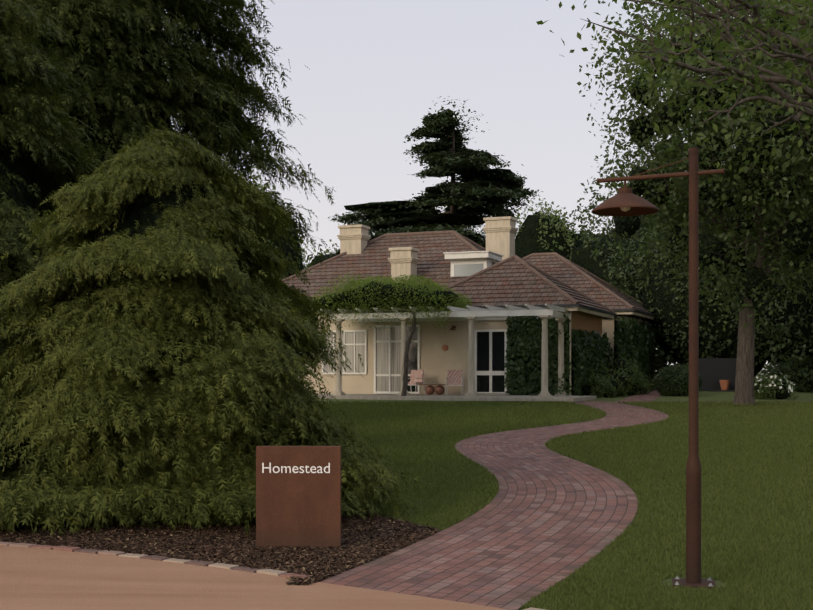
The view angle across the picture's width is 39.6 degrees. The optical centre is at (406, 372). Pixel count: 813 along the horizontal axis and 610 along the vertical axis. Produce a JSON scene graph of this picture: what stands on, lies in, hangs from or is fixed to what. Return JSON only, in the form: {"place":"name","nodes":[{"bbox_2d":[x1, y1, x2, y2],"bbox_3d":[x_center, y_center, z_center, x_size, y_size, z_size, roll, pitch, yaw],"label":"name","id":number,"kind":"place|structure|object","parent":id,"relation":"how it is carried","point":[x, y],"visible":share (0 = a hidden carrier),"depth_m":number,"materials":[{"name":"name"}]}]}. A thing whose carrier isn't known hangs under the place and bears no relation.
{"place":"outdoors","nodes":[
{"label":"outdoors","id":0,"kind":"place"},
{"bbox_2d":[0,511,440,581],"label":"mulch bed","id":1,"kind":"object","parent":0,"point":[316,553],"visible":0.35,"depth_m":9.97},
{"bbox_2d":[0,545,507,609],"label":"drive gravel","id":2,"kind":"structure","parent":0,"point":[38,579],"depth_m":7.78,"materials":[{"name":"brown gravel"}]},
{"bbox_2d":[0,541,545,609],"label":"kerb bricks","id":3,"kind":"object","parent":2,"relation":"on","point":[279,573],"visible":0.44,"depth_m":8.95,"materials":[{"name":"brown brick"}]},
{"bbox_2d":[298,312,421,393],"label":"house wall","id":4,"kind":"structure","parent":0,"point":[356,384],"depth_m":43.35,"materials":[{"name":"beige paint"}]},
{"bbox_2d":[322,325,506,393],"bbox_3d":[-1.319,-0.508,43.110,10.720,2.600,0.115,0,0,22],"label":"house joinery","id":5,"kind":"object","parent":4,"relation":"in","point":[490,347],"visible":0.54,"depth_m":42.72,"materials":[{"name":"white wood"}]},
{"bbox_2d":[315,96,543,262],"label":"cedar tree","id":6,"kind":"object","parent":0,"point":[378,225],"depth_m":70.54,"materials":[{"name":"green plant"}]},
{"bbox_2d":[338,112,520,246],"bbox_3d":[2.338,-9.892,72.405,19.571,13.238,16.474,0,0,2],"label":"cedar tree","id":7,"kind":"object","parent":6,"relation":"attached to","point":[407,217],"visible":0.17,"depth_m":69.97,"materials":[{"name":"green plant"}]},
{"bbox_2d":[442,345,447,350],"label":"wall ornament","id":8,"kind":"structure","parent":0,"point":[444,347],"depth_m":42.01,"materials":[{"name":"orange ceramic"}]},
{"bbox_2d":[163,0,773,372],"label":"sky","id":9,"kind":"structure","parent":0,"point":[377,67],"materials":[{"name":"white"}]},
{"bbox_2d":[315,373,812,609],"bbox_3d":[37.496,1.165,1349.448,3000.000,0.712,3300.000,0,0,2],"label":"lawn ground","id":10,"kind":"structure","parent":0,"point":[708,396],"depth_m":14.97,"materials":[{"name":"green plant"}]},
{"bbox_2d":[0,0,112,471],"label":"cypress tree","id":11,"kind":"object","parent":10,"relation":"on","point":[54,165],"depth_m":14.75,"materials":[{"name":"green plant"}]},
{"bbox_2d":[0,0,337,382],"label":"tree","id":12,"kind":"object","parent":10,"relation":"on","point":[206,99],"depth_m":24.64,"materials":[{"name":"green plant"}]},
{"bbox_2d":[0,120,427,535],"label":"cypress tree","id":13,"kind":"object","parent":10,"relation":"on","point":[102,407],"depth_m":11.08,"materials":[{"name":"green plant"}]},
{"bbox_2d":[104,274,398,524],"bbox_3d":[-1.811,0.235,12.027,3.479,2.623,3.518,0,0,2],"label":"conifer tree","id":14,"kind":"object","parent":10,"relation":"on","point":[227,473],"depth_m":11.14,"materials":[{"name":"green plant"}]},
{"bbox_2d":[229,162,314,281],"bbox_3d":[-10.999,-5.554,62.090,12.042,13.669,11.140,0,0,2],"label":"tree","id":15,"kind":"object","parent":10,"relation":"on","point":[259,186],"visible":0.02,"depth_m":62.32,"materials":[{"name":"green plant"}]},
{"bbox_2d":[248,190,303,278],"bbox_3d":[-10.552,-5.656,62.164,9.495,11.604,7.879,0,0,2],"label":"tree","id":16,"kind":"object","parent":10,"relation":"on","point":[287,248],"visible":0.02,"depth_m":61.77,"materials":[{"name":"green plant"}]},
{"bbox_2d":[256,446,340,547],"bbox_3d":[-0.915,1.088,9.588,0.716,0.930,0.084,0,0,2],"label":"sign","id":17,"kind":"object","parent":10,"relation":"on","point":[298,495],"visible":1,"depth_m":9.55,"materials":[{"name":"brown metal"}]},
{"bbox_2d":[301,239,336,267],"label":"tree","id":18,"kind":"object","parent":10,"relation":"on","point":[326,251],"depth_m":77.87,"materials":[{"name":"green plant"}]},
{"bbox_2d":[308,253,335,267],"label":"tree","id":19,"kind":"object","parent":10,"relation":"on","point":[324,257],"visible":0.02,"depth_m":76.54,"materials":[{"name":"green plant"}]},
{"bbox_2d":[309,272,472,395],"bbox_3d":[-0.699,-1.355,40.773,5.567,4.481,3.512,0,0,22],"label":"wisteria","id":20,"kind":"object","parent":10,"relation":"on","point":[411,280],"depth_m":39.79,"materials":[{"name":"green plant"}]},
{"bbox_2d":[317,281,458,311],"bbox_3d":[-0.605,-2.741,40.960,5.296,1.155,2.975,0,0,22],"label":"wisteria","id":21,"kind":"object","parent":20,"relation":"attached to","point":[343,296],"visible":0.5,"depth_m":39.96,"materials":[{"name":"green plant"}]},
{"bbox_2d":[315,393,595,401],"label":"verandah slab","id":22,"kind":"structure","parent":10,"relation":"on","point":[491,397],"depth_m":38.62,"materials":[{"name":"grey concrete"}]},
{"bbox_2d":[408,370,424,394],"bbox_3d":[0.264,0.356,41.614,0.604,0.914,0.613,0,0,34],"label":"chair","id":23,"kind":"object","parent":22,"relation":"on","point":[416,377],"visible":0.77,"depth_m":41.70,"materials":[{"name":"pink fabric"}]},
{"bbox_2d":[421,384,444,394],"bbox_3d":[1.037,0.612,41.346,0.950,0.400,0.420,0,0,22],"label":"table on bronze spheres","id":24,"kind":"object","parent":22,"relation":"on","point":[430,389],"visible":1,"depth_m":41.23,"materials":[{"name":"brown metal"}]},
{"bbox_2d":[332,315,565,396],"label":"porch columns","id":25,"kind":"structure","parent":22,"relation":"on","point":[471,375],"depth_m":39.71,"materials":[{"name":"white paint"}]},
{"bbox_2d":[321,304,570,321],"bbox_3d":[1.393,-2.108,40.385,8.430,0.360,3.115,0,0,22],"label":"pergola","id":26,"kind":"object","parent":25,"relation":"on","point":[493,313],"visible":0.73,"depth_m":39.53,"materials":[{"name":"white wood"}]},
{"bbox_2d":[445,370,462,394],"bbox_3d":[1.746,0.356,41.027,0.604,0.914,0.613,0,0,8],"label":"chair","id":27,"kind":"object","parent":22,"relation":"on","point":[454,378],"visible":1,"depth_m":41.20,"materials":[{"name":"pink fabric"}]},
{"bbox_2d":[320,401,668,609],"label":"path bricks","id":28,"kind":"object","parent":10,"relation":"on","point":[545,517],"visible":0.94,"depth_m":10.55,"materials":[{"name":"brown brick"}]},
{"bbox_2d":[422,311,655,395],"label":"house walls","id":29,"kind":"structure","parent":10,"relation":"on","point":[438,362],"depth_m":42.09,"materials":[{"name":"beige paint"}]},
{"bbox_2d":[337,224,370,253],"bbox_3d":[-2.316,-5.238,49.988,1.220,2.500,1.000,0,0,22],"label":"chimney","id":30,"kind":"object","parent":29,"relation":"on","point":[353,239],"visible":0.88,"depth_m":49.61,"materials":[{"name":"paint"}]},
{"bbox_2d":[281,230,495,309],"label":"house roof","id":31,"kind":"structure","parent":29,"relation":"on","point":[371,259],"depth_m":48.37,"materials":[{"name":"brown tile"}]},
{"bbox_2d":[388,247,419,279],"bbox_3d":[-0.103,-4.088,46.208,1.080,2.000,0.920,0,0,22],"label":"chimney","id":32,"kind":"object","parent":29,"relation":"on","point":[403,260],"visible":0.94,"depth_m":45.88,"materials":[{"name":"paint"}]},
{"bbox_2d":[443,251,503,276],"bbox_3d":[2.739,-4.253,46.050,1.950,1.180,2.000,0,0,22],"label":"roof dormer","id":33,"kind":"object","parent":29,"relation":"on","point":[469,263],"visible":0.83,"depth_m":45.38,"materials":[{"name":"white paint"}]},
{"bbox_2d":[483,216,517,259],"bbox_3d":[3.977,-5.263,47.819,1.270,2.550,1.020,0,0,22],"label":"chimney","id":34,"kind":"object","parent":29,"relation":"on","point":[500,232],"visible":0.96,"depth_m":47.43,"materials":[{"name":"paint"}]},
{"bbox_2d":[445,255,616,318],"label":"roof","id":35,"kind":"structure","parent":29,"relation":"on","point":[516,280],"depth_m":42.10,"materials":[{"name":"brown tile"}]},
{"bbox_2d":[504,314,571,395],"bbox_3d":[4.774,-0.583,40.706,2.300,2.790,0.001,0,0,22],"label":"climbing ivy","id":36,"kind":"object","parent":29,"relation":"attached to","point":[513,359],"depth_m":40.78,"materials":[{"name":"green plant"}]},
{"bbox_2d":[569,311,570,395],"bbox_3d":[5.866,-0.794,40.157,0.076,3.212,0.239,0,0,-23],"label":"downpipe","id":37,"kind":"object","parent":29,"relation":"attached to","point":[570,352],"visible":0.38,"depth_m":40.20,"materials":[{"name":"white metal"}]},
{"bbox_2d":[571,335,601,394],"bbox_3d":[6.862,-0.318,42.965,0.001,2.260,5.700,0,0,22],"label":"ivy backing","id":38,"kind":"object","parent":29,"relation":"attached to","point":[572,374],"depth_m":40.77,"materials":[{"name":"green plant"}]},
{"bbox_2d":[522,252,656,319],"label":"house roof","id":39,"kind":"structure","parent":29,"relation":"on","point":[577,277],"depth_m":50.61,"materials":[{"name":"brown tile"}]},
{"bbox_2d":[571,329,613,395],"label":"ivy leaves","id":40,"kind":"object","parent":29,"relation":"attached to","point":[587,350],"visible":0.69,"depth_m":41.51,"materials":[{"name":"green plant"}]},
{"bbox_2d":[614,320,646,361],"bbox_3d":[9.795,-0.658,48.956,0.001,2.940,8.000,0,0,22],"label":"ivy backing","id":41,"kind":"object","parent":29,"relation":"attached to","point":[615,322],"visible":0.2,"depth_m":45.48,"materials":[{"name":"green plant"}]},
{"bbox_2d":[613,316,659,389],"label":"ivy leaves","id":42,"kind":"object","parent":29,"relation":"attached to","point":[632,340],"visible":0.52,"depth_m":48.15,"materials":[{"name":"green plant"}]},
{"bbox_2d":[514,198,574,260],"bbox_3d":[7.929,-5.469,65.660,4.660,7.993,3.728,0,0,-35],"label":"tree","id":43,"kind":"object","parent":10,"relation":"on","point":[527,238],"visible":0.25,"depth_m":64.60,"materials":[{"name":"green plant"}]},
{"bbox_2d":[559,200,614,247],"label":"tree","id":44,"kind":"object","parent":10,"relation":"on","point":[572,224],"depth_m":67.45,"materials":[{"name":"green plant"}]},
{"bbox_2d":[574,233,600,247],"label":"tree","id":45,"kind":"object","parent":10,"relation":"on","point":[579,237],"depth_m":67.55,"materials":[{"name":"green plant"}]},
{"bbox_2d":[582,379,618,397],"bbox_3d":[7.029,0.576,41.053,1.331,0.758,0.902,0,0,2],"label":"shrub","id":46,"kind":"object","parent":10,"relation":"on","point":[586,389],"visible":0.21,"depth_m":40.78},
{"bbox_2d":[581,371,621,397],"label":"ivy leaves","id":47,"kind":"object","parent":10,"relation":"on","point":[601,381],"visible":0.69,"depth_m":40.69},
{"bbox_2d":[592,370,627,396],"bbox_3d":[7.396,0.457,42.216,1.474,1.106,1.106,0,0,34],"label":"shrub","id":48,"kind":"object","parent":10,"relation":"on","point":[621,378],"visible":0.12,"depth_m":41.82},
{"bbox_2d":[588,363,635,396],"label":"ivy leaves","id":49,"kind":"object","parent":10,"relation":"on","point":[621,383],"visible":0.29,"depth_m":41.96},
{"bbox_2d":[609,359,636,394],"bbox_3d":[8.058,0.289,43.305,1.513,1.607,1.381,0,0,2],"label":"shrub","id":50,"kind":"object","parent":10,"relation":"on","point":[616,364],"visible":0.1,"depth_m":43.02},
{"bbox_2d":[594,351,652,395],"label":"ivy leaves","id":51,"kind":"object","parent":10,"relation":"on","point":[634,376],"visible":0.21,"depth_m":43.04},
{"bbox_2d":[577,162,675,383],"bbox_3d":[14.300,-5.294,61.239,11.297,12.407,10.332,0,0,2],"label":"tree","id":52,"kind":"object","parent":10,"relation":"on","point":[587,241],"depth_m":59.61,"materials":[{"name":"green plant"}]},
{"bbox_2d":[609,363,651,393],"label":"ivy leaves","id":53,"kind":"object","parent":10,"relation":"on","point":[647,384],"visible":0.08,"depth_m":44.15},
{"bbox_2d":[613,389,661,403],"bbox_3d":[14.628,0.891,65.375,1.526,0.187,60.846,0,0,14],"label":"path branch","id":54,"kind":"object","parent":10,"relation":"on","point":[652,395],"visible":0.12,"depth_m":40.69,"materials":[{"name":"brown brick"}]},
{"bbox_2d":[633,368,646,393],"bbox_3d":[8.687,0.395,44.522,1.660,1.205,1.468,0,0,2],"label":"shrub","id":55,"kind":"object","parent":10,"relation":"on","point":[641,381],"depth_m":44.33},
{"bbox_2d":[591,147,724,588],"bbox_3d":[1.835,-0.047,8.272,0.953,3.130,0.494,0,0,16],"label":"lamp post","id":56,"kind":"object","parent":10,"relation":"on","point":[625,201],"visible":1,"depth_m":8.09,"materials":[{"name":"brown metal"}]},
{"bbox_2d":[658,367,688,395],"bbox_3d":[10.276,0.360,42.709,1.529,1.195,1.590,0,0,2],"label":"shrub","id":57,"kind":"object","parent":10,"relation":"on","point":[685,384],"visible":0.25,"depth_m":42.12,"materials":[{"name":"green plant"}]},
{"bbox_2d":[652,363,702,395],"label":"clipped ball leaves","id":58,"kind":"object","parent":10,"relation":"on","point":[657,378],"visible":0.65,"depth_m":42.20,"materials":[{"name":"green plant"}]},
{"bbox_2d":[603,166,774,378],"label":"tree","id":59,"kind":"object","parent":10,"relation":"on","point":[612,221],"depth_m":66.27,"materials":[{"name":"green plant"}]},
{"bbox_2d":[604,189,796,386],"bbox_3d":[14.341,-3.856,52.351,9.983,12.157,7.388,0,0,2],"label":"tree","id":60,"kind":"object","parent":10,"relation":"on","point":[662,364],"visible":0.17,"depth_m":51.53,"materials":[{"name":"green plant"}]},
{"bbox_2d":[642,181,765,376],"bbox_3d":[14.525,-4.083,52.448,6.934,10.003,5.098,0,0,2],"label":"tree","id":61,"kind":"object","parent":10,"relation":"on","point":[668,305],"visible":0.31,"depth_m":50.69,"materials":[{"name":"green plant"}]},
{"bbox_2d":[699,358,736,390],"bbox_3d":[13.797,0.089,49.321,2.559,1.440,0.120,0,0,2],"label":"dark screen panel","id":62,"kind":"object","parent":10,"relation":"on","point":[713,372],"visible":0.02,"depth_m":49.27,"materials":[{"name":"grey"}]},
{"bbox_2d":[708,380,734,391],"bbox_3d":[13.731,0.559,48.722,1.300,0.500,0.700,0,0,2],"label":"terracotta pot","id":63,"kind":"object","parent":10,"relation":"on","point":[724,384],"visible":0.96,"depth_m":48.54,"materials":[{"name":"orange ceramic"}]},
{"bbox_2d":[712,272,796,373],"bbox_3d":[19.244,-4.120,49.111,11.666,12.968,6.969,0,0,2],"label":"tree","id":64,"kind":"object","parent":10,"relation":"on","point":[761,356],"visible":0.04,"depth_m":48.91,"materials":[{"name":"green plant"}]},
{"bbox_2d":[704,215,812,391],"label":"tree","id":65,"kind":"object","parent":10,"relation":"on","point":[772,327],"visible":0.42,"depth_m":45.88,"materials":[{"name":"green plant"}]},
{"bbox_2d":[728,208,812,365],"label":"tree","id":66,"kind":"object","parent":10,"relation":"on","point":[788,312],"visible":0.19,"depth_m":48.41,"materials":[{"name":"green plant"}]},
{"bbox_2d":[754,378,789,398],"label":"white shrub flowers","id":67,"kind":"object","parent":10,"relation":"on","point":[780,395],"visible":0.38,"depth_m":39.20,"materials":[{"name":"plant"}]},
{"bbox_2d":[754,372,798,399],"bbox_3d":[12.713,0.601,39.603,2.124,1.238,1.745,0,0,2],"label":"shrub","id":68,"kind":"object","parent":10,"relation":"on","point":[761,390],"depth_m":39.26,"materials":[{"name":"green plant"}]},
{"bbox_2d":[761,355,812,391],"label":"hedge leaves","id":69,"kind":"object","parent":10,"relation":"on","point":[771,370],"visible":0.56,"depth_m":46.29,"materials":[{"name":"green plant"}]},
{"bbox_2d":[769,262,812,347],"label":"tree","id":70,"kind":"object","parent":10,"relation":"on","point":[807,332],"visible":0.29,"depth_m":45.85,"materials":[{"name":"green plant"}]},
{"bbox_2d":[776,362,812,388],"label":"hedge","id":71,"kind":"object","parent":10,"relation":"on","point":[800,378],"visible":0.21,"depth_m":46.12,"materials":[{"name":"green plant"}]},
{"bbox_2d":[571,199,677,302],"bbox_3d":[13.421,-5.516,61.402,8.176,8.909,8.652,0,0,38],"label":"tree","id":72,"kind":"object","parent":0,"point":[584,260],"visible":0.06,"depth_m":58.99,"materials":[{"name":"green plant"}]},
{"bbox_2d":[536,0,812,172],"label":"elm tree","id":73,"kind":"object","parent":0,"point":[807,32],"depth_m":15.48,"materials":[{"name":"green plant"}]},
{"bbox_2d":[576,0,812,404],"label":"elm tree","id":74,"kind":"object","parent":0,"point":[771,211],"depth_m":33.29,"materials":[{"name":"green plant"}]},
{"bbox_2d":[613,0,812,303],"bbox_3d":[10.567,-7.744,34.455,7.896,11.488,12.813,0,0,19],"label":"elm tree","id":75,"kind":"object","parent":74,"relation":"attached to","point":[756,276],"visible":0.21,"depth_m":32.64,"materials":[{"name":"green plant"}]}
]}

